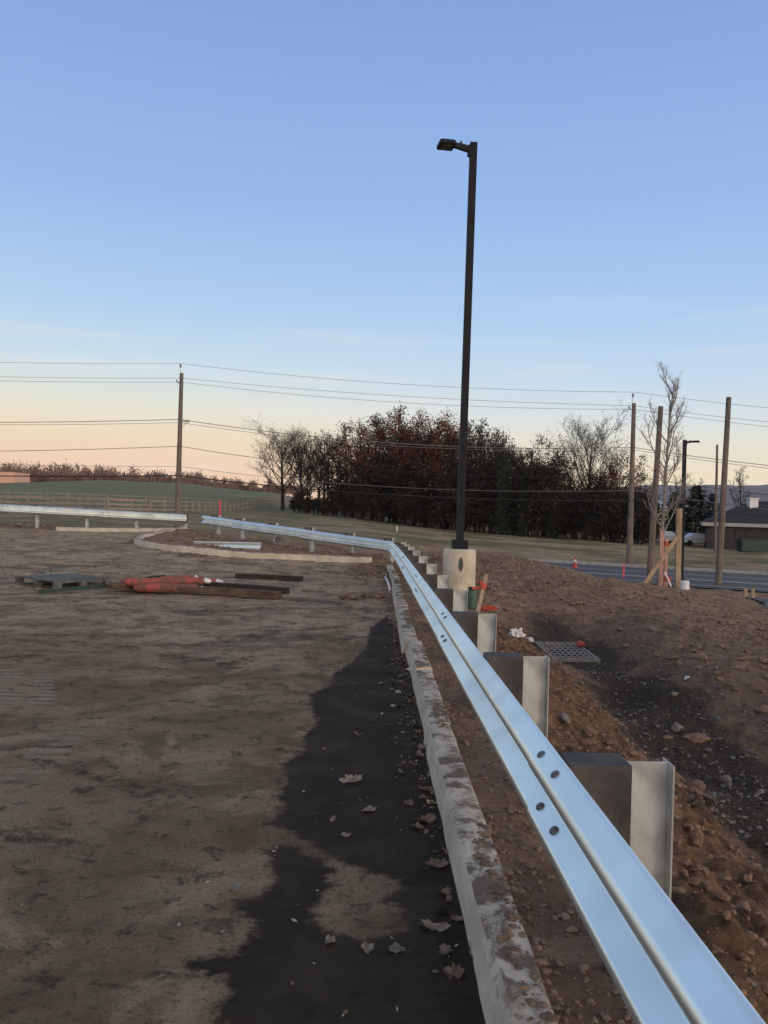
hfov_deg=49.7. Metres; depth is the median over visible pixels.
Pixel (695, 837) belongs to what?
rock
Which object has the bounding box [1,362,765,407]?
overhead wire
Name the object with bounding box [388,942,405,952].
dead leaf
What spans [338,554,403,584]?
heap clods
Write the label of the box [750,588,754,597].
stub
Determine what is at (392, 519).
shrub
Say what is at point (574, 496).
tree
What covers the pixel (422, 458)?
tree
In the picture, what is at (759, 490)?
hills
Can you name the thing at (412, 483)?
shrub
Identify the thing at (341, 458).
tree
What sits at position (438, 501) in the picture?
shrub
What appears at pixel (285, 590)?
board
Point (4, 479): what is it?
pink building
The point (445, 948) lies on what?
dead leaf
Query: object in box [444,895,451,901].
dead leaf
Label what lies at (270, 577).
board
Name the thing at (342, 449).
tree
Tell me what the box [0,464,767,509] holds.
overhead wire
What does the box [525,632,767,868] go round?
gravel
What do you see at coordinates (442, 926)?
dead leaf
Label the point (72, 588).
board
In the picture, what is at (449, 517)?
shrub
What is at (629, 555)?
utility pole
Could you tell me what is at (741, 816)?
rock
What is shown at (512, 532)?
shrub
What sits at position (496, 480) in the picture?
tree
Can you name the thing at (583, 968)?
soil clods
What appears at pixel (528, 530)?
shrub
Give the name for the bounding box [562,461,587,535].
tree
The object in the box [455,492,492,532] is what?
shrub
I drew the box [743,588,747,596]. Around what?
stub
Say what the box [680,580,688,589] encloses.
white bucket
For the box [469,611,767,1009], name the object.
red clods
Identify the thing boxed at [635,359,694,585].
tree
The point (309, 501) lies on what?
shrub
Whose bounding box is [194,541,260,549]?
loose rail beam
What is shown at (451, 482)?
shrub
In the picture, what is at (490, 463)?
tree
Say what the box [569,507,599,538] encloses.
shrub
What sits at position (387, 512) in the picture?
shrub
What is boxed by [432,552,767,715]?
bank clods
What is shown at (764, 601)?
pavement
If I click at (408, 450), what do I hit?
tree
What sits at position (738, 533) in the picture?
window
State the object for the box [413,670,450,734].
kerb
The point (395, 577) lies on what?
kerb
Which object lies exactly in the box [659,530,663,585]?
guard board
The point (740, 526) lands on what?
brick building
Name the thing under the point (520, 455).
tree
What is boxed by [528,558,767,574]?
road kerb
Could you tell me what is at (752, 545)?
waste container
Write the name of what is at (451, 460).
tree
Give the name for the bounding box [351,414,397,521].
tree
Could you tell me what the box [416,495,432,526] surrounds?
shrub
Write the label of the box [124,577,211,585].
roll
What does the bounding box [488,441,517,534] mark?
tree
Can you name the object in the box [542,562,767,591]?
road
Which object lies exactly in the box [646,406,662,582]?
utility pole
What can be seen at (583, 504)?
shrub
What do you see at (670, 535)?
parked car
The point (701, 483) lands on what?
tree
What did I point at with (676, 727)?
rock
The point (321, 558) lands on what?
kerb
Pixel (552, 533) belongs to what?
tree
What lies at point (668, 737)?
rock
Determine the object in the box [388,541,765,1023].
guardrail
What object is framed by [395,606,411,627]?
kerb
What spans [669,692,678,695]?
rock
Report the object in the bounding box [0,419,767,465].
overhead wire
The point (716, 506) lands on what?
utility pole
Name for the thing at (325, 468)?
tree
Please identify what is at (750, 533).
window
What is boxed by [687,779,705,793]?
rock
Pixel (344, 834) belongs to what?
dead leaf
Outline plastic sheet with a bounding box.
[508,628,525,636]
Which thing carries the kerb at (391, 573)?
on the ground
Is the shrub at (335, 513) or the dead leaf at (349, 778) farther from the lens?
the shrub at (335, 513)
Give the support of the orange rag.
on the drain grate
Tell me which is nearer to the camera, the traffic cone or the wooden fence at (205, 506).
the traffic cone
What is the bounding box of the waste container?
[736,539,767,551]
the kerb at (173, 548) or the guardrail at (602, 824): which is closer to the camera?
the guardrail at (602, 824)
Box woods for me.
[0,458,306,496]
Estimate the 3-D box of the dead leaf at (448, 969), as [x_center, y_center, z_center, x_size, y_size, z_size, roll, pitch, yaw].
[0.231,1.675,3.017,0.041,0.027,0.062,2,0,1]
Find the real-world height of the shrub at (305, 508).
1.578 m
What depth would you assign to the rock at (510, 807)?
4.36 m
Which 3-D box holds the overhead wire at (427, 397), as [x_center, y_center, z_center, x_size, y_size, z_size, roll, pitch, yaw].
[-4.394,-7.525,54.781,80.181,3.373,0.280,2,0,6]
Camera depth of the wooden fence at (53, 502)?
82.18 m
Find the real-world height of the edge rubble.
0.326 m
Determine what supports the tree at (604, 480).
on the ground
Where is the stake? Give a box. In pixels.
[472,574,487,613]
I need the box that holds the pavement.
[745,597,767,604]
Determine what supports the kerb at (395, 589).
on the ground
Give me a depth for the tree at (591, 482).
101.16 m
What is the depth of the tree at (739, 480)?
110.05 m
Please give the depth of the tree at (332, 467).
138.55 m
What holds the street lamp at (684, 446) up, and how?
on the ground
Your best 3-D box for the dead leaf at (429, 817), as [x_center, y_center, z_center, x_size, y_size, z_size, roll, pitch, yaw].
[0.222,1.658,4.486,0.144,0.039,0.070,0,9,-2]
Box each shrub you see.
[288,500,298,512]
[289,491,309,512]
[301,496,312,511]
[301,504,309,513]
[308,499,315,513]
[310,495,323,514]
[319,499,331,515]
[320,485,335,515]
[328,479,356,516]
[328,481,351,516]
[330,479,357,517]
[331,503,340,515]
[342,478,374,518]
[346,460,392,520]
[370,499,387,521]
[377,490,394,521]
[380,478,407,522]
[386,469,434,525]
[386,500,400,523]
[395,510,408,524]
[409,502,431,526]
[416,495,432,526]
[423,506,433,527]
[425,482,452,528]
[428,464,470,530]
[429,486,446,527]
[443,500,456,529]
[452,509,474,530]
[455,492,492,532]
[465,471,498,532]
[491,485,518,534]
[494,481,535,529]
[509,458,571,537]
[509,518,519,535]
[510,484,544,535]
[523,461,571,535]
[535,510,553,537]
[560,518,576,538]
[566,491,598,539]
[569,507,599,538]
[576,483,615,539]
[581,520,600,540]
[590,486,636,542]
[594,490,640,542]
[598,528,615,540]
[615,516,639,542]
[617,504,659,543]
[622,486,670,544]
[639,522,658,542]
[644,524,660,540]
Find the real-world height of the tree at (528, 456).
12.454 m
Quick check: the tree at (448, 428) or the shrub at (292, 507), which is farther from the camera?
the shrub at (292, 507)
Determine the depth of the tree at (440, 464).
113.39 m
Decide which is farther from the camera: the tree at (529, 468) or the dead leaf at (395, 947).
the tree at (529, 468)
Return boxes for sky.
[0,0,767,499]
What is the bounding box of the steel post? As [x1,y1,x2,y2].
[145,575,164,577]
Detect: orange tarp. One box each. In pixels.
[481,605,498,609]
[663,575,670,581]
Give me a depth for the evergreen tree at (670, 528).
107.91 m
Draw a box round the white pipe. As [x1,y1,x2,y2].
[384,576,390,591]
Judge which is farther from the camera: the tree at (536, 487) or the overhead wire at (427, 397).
the tree at (536, 487)
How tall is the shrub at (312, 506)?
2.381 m
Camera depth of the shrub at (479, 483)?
101.63 m
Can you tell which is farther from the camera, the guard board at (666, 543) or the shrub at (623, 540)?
the shrub at (623, 540)
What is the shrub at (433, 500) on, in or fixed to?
on the ground
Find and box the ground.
[0,480,767,1023]
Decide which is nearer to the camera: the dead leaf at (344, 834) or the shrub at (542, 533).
the dead leaf at (344, 834)
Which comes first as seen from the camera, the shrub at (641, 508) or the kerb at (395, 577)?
the kerb at (395, 577)
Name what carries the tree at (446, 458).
on the ground
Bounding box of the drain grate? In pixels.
[534,641,599,662]
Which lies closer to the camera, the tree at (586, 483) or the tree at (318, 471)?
the tree at (586, 483)
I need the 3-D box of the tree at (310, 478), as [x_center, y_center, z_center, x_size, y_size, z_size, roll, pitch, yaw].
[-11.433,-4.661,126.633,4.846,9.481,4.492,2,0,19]
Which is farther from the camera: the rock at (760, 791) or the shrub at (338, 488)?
the shrub at (338, 488)
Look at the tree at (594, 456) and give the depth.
100.42 m
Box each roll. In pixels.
[120,578,223,581]
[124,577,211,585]
[133,583,202,593]
[160,575,197,578]
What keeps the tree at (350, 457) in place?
on the ground
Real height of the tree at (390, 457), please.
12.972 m
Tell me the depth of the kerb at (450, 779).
5.01 m
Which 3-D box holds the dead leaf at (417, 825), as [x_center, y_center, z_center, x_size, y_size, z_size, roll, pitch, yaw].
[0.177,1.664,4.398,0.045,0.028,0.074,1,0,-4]
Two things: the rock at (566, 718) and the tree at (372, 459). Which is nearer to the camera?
the rock at (566, 718)
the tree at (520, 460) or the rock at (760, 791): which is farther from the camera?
the tree at (520, 460)
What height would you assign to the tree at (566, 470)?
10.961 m
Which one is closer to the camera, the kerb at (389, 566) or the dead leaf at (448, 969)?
the dead leaf at (448, 969)
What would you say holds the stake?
on the ground
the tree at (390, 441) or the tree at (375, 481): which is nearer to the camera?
the tree at (375, 481)
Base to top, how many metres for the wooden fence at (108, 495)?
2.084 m
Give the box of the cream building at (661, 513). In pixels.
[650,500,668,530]
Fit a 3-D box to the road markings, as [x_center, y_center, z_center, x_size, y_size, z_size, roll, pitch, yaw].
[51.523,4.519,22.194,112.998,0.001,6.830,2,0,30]
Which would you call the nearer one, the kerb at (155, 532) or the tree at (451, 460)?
the kerb at (155, 532)
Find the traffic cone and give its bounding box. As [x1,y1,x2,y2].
[571,556,577,567]
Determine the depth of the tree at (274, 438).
126.22 m
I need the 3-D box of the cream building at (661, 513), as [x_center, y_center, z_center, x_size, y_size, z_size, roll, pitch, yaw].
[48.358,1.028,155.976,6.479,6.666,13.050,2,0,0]
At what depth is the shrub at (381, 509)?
111.50 m
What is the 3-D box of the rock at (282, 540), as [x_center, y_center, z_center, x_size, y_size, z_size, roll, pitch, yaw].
[-3.426,1.018,27.578,0.534,0.507,0.977,2,0,0]
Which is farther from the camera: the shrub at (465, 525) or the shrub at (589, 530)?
the shrub at (465, 525)
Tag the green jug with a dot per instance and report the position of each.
(472, 598)
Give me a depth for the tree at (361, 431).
111.43 m
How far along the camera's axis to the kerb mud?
3.25 m
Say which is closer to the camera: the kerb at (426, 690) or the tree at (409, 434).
the kerb at (426, 690)
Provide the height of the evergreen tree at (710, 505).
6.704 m
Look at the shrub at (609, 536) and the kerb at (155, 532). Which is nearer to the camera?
the kerb at (155, 532)
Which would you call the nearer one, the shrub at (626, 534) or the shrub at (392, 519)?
the shrub at (626, 534)
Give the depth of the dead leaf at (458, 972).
3.03 m
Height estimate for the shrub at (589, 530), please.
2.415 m
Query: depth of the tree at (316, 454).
124.42 m
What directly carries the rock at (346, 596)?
on the ground
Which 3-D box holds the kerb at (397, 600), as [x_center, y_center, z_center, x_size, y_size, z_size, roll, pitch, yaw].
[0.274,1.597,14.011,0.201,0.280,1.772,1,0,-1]
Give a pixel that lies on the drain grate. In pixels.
(577, 658)
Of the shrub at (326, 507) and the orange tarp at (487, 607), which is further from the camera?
the shrub at (326, 507)
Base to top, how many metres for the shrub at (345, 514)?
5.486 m
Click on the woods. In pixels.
(65, 471)
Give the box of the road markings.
[586,568,763,588]
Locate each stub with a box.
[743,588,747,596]
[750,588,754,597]
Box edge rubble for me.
[0,521,134,528]
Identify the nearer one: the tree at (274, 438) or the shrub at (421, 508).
the shrub at (421, 508)
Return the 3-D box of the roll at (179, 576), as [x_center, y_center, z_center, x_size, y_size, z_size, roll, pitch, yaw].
[-3.832,1.236,15.535,0.766,0.105,0.096,1,0,-37]
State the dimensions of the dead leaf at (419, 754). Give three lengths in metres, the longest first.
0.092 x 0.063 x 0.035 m
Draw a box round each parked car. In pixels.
[639,531,674,543]
[684,533,704,545]
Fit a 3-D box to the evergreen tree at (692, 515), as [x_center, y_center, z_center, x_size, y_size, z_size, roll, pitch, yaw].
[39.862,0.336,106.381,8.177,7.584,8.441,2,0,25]
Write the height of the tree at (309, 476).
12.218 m
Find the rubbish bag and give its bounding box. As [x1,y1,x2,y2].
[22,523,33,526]
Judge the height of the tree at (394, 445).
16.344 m
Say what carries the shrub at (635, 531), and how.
on the ground
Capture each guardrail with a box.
[0,504,187,528]
[201,515,394,562]
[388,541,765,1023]
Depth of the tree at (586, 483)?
98.72 m
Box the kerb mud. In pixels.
[392,570,568,1023]
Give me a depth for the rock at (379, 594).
15.39 m
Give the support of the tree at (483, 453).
on the ground
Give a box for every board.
[39,584,105,592]
[106,583,281,597]
[113,575,157,586]
[199,582,289,593]
[235,573,303,581]
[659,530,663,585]
[664,538,668,586]
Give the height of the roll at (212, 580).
0.188 m
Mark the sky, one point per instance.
(265, 186)
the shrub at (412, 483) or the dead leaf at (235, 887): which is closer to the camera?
the dead leaf at (235, 887)
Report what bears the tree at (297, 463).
on the ground
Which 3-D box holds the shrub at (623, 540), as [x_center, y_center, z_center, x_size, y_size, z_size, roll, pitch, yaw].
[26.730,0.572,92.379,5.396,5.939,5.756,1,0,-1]
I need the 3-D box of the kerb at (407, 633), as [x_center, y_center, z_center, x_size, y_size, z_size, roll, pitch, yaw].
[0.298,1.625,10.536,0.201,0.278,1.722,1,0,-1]
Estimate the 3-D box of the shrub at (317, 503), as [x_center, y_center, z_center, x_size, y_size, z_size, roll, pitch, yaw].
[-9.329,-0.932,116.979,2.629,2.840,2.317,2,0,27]
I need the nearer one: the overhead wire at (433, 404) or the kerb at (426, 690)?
the kerb at (426, 690)
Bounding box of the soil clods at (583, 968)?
[398,572,633,1023]
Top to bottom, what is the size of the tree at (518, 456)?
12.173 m
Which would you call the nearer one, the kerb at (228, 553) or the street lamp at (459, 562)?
the street lamp at (459, 562)
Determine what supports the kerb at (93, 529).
on the ground
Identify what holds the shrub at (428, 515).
on the ground
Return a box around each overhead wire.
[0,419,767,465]
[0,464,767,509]
[0,475,767,516]
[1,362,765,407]
[23,422,762,467]
[23,446,765,494]
[33,377,766,421]
[33,381,767,426]
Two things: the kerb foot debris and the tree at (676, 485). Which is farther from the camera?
the tree at (676, 485)
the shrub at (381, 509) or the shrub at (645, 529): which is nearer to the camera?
the shrub at (645, 529)
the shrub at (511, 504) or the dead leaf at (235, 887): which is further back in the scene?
the shrub at (511, 504)
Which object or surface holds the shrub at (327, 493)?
on the ground
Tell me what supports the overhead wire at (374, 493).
attached to the utility pole at (178, 472)
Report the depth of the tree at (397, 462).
111.34 m
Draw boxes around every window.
[735,530,742,538]
[747,530,753,538]
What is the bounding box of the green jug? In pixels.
[467,586,476,608]
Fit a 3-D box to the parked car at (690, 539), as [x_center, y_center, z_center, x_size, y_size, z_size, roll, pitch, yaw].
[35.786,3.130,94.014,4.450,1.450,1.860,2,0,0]
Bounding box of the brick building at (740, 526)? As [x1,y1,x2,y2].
[699,498,767,549]
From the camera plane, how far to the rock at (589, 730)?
6.43 m
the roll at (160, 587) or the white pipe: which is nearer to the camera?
the roll at (160, 587)
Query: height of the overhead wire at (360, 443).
2.993 m
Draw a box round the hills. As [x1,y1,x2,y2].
[568,484,767,515]
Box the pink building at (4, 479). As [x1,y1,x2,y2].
[0,472,29,482]
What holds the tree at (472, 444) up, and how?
on the ground
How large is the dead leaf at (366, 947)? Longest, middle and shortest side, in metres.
0.077 x 0.056 x 0.028 m
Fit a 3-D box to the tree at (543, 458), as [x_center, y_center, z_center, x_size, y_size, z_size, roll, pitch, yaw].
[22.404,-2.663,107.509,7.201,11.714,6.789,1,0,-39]
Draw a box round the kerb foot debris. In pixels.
[374,570,445,858]
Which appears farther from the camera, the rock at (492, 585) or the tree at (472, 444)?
the tree at (472, 444)
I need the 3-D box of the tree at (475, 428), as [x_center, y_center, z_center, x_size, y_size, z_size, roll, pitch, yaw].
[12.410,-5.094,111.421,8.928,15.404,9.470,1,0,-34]
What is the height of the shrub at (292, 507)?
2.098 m
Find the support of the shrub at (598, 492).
on the ground
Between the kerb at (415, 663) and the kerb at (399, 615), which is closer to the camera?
the kerb at (415, 663)
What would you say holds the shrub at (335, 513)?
on the ground
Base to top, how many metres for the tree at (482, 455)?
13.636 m
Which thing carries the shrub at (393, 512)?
on the ground
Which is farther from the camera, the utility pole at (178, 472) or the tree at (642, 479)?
the tree at (642, 479)
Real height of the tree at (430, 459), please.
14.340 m
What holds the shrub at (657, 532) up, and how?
on the ground
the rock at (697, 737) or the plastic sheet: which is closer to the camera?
the rock at (697, 737)
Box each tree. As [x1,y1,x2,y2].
[241,416,314,509]
[277,422,323,508]
[282,439,323,511]
[294,431,319,512]
[297,439,334,498]
[297,453,320,510]
[304,429,339,514]
[307,429,349,513]
[311,447,325,512]
[313,420,370,514]
[313,434,341,493]
[319,439,353,484]
[330,417,383,519]
[337,440,370,516]
[348,416,402,518]
[349,410,415,520]
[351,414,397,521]
[352,441,371,518]
[363,408,416,522]
[369,400,439,524]
[375,431,408,522]
[377,421,413,472]
[385,423,430,523]
[386,419,458,524]
[391,411,456,526]
[400,426,457,526]
[418,406,489,528]
[418,433,468,527]
[423,427,487,504]
[424,417,472,527]
[442,421,477,526]
[453,426,512,531]
[454,431,524,496]
[457,418,508,494]
[466,424,497,531]
[466,430,511,528]
[470,432,533,492]
[472,427,517,479]
[485,433,511,532]
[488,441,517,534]
[504,434,566,536]
[504,444,532,483]
[508,450,539,480]
[508,455,562,487]
[509,458,525,532]
[510,466,535,536]
[531,447,590,537]
[535,446,579,493]
[545,479,561,538]
[547,399,644,538]
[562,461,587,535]
[563,475,581,537]
[574,472,608,538]
[575,468,595,538]
[588,465,618,538]
[590,448,651,538]
[623,466,667,542]
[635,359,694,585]
[658,492,692,530]
[667,475,680,527]
[670,485,713,532]
[686,479,713,511]
[697,493,718,532]
[728,467,750,506]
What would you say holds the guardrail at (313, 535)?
on the ground
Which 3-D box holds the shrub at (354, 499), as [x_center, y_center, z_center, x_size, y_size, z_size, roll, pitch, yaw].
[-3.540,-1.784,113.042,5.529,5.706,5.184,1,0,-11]
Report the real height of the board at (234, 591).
0.140 m
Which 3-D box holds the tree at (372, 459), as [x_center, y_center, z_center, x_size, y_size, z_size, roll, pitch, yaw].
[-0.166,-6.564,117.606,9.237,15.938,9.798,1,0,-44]
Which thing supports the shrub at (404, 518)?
on the ground
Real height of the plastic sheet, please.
0.126 m
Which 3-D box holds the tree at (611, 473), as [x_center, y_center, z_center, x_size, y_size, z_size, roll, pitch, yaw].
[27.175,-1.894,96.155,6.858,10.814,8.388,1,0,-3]
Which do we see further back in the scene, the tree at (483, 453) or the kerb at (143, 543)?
the tree at (483, 453)
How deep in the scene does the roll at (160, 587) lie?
15.12 m
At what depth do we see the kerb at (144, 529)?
31.02 m
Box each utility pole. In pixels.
[174,364,189,526]
[622,393,635,563]
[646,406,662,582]
[714,445,717,551]
[715,397,730,584]
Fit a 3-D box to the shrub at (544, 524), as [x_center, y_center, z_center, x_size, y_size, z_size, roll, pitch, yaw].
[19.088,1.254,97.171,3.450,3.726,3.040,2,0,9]
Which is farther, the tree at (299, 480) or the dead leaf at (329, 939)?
the tree at (299, 480)
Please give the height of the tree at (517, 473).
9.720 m
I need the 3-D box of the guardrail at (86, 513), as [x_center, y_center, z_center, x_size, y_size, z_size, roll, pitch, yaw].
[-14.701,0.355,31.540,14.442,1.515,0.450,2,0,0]
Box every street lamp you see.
[437,138,477,590]
[681,440,699,579]
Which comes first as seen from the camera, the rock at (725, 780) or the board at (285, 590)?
the rock at (725, 780)
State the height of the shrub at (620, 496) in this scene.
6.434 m
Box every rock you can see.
[273,536,288,545]
[338,593,358,600]
[360,590,386,598]
[479,579,501,590]
[506,804,515,810]
[560,713,571,723]
[583,727,597,734]
[648,626,656,631]
[663,735,672,738]
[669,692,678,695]
[671,723,682,731]
[682,732,710,742]
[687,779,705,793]
[687,828,703,846]
[719,775,731,786]
[736,814,746,818]
[754,789,764,794]
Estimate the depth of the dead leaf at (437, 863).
3.94 m
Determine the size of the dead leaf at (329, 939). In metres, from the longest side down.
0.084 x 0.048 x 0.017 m
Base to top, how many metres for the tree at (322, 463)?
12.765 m
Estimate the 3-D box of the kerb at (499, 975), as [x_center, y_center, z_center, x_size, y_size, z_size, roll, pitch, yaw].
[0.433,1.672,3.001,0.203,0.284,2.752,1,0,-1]
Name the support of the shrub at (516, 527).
on the ground
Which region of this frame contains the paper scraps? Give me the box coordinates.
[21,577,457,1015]
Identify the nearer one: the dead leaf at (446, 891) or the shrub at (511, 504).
the dead leaf at (446, 891)
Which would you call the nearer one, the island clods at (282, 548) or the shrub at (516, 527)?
the island clods at (282, 548)
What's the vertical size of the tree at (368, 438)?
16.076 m
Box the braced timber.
[643,508,681,588]
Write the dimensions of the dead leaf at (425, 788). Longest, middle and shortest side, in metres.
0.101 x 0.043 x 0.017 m
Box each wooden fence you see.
[0,491,268,505]
[0,496,106,509]
[107,498,291,511]
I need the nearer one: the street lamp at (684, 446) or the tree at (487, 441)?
the street lamp at (684, 446)
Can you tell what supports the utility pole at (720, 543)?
on the ground
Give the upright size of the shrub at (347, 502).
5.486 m
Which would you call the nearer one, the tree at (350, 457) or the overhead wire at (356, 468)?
the overhead wire at (356, 468)
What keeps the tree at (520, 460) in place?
on the ground
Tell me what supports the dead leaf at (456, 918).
on the ground
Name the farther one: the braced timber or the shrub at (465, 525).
the shrub at (465, 525)
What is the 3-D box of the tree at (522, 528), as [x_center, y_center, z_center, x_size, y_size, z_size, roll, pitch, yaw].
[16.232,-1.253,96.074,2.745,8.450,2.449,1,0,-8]
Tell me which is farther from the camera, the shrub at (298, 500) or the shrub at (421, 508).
the shrub at (298, 500)
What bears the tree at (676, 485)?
on the ground
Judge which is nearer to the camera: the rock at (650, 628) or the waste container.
the rock at (650, 628)
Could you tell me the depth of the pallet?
16.08 m
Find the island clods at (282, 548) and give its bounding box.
[144,528,383,557]
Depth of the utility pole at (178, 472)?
55.84 m
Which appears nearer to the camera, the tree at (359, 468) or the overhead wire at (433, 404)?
the overhead wire at (433, 404)
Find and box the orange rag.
[575,640,585,646]
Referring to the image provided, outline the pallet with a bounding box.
[15,573,110,588]
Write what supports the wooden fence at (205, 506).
on the ground
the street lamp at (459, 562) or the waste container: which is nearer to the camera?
the street lamp at (459, 562)
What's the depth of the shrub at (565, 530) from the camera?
96.80 m
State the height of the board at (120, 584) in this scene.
0.100 m
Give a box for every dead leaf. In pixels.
[230,882,240,891]
[325,935,335,943]
[339,774,361,782]
[341,832,351,836]
[360,942,374,952]
[361,805,377,811]
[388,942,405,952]
[404,799,412,805]
[412,813,437,822]
[414,822,421,828]
[416,749,426,757]
[419,786,431,790]
[420,919,450,931]
[424,858,448,868]
[438,887,451,894]
[439,943,451,955]
[442,966,452,979]
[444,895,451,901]
[450,915,463,921]
[452,962,464,978]
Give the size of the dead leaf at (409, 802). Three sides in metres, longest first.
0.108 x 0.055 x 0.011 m
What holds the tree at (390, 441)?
on the ground
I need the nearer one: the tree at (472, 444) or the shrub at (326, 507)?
the shrub at (326, 507)
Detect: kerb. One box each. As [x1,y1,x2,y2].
[56,527,129,531]
[130,528,169,531]
[134,538,156,547]
[135,526,184,538]
[154,543,193,552]
[192,546,272,558]
[273,553,371,562]
[387,564,393,571]
[389,569,397,578]
[391,575,401,585]
[392,584,401,598]
[393,593,407,613]
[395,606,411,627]
[398,620,417,653]
[406,640,432,682]
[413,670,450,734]
[423,722,478,828]
[443,801,557,1023]
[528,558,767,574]
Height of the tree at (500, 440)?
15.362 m
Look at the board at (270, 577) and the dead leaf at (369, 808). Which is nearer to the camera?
the dead leaf at (369, 808)

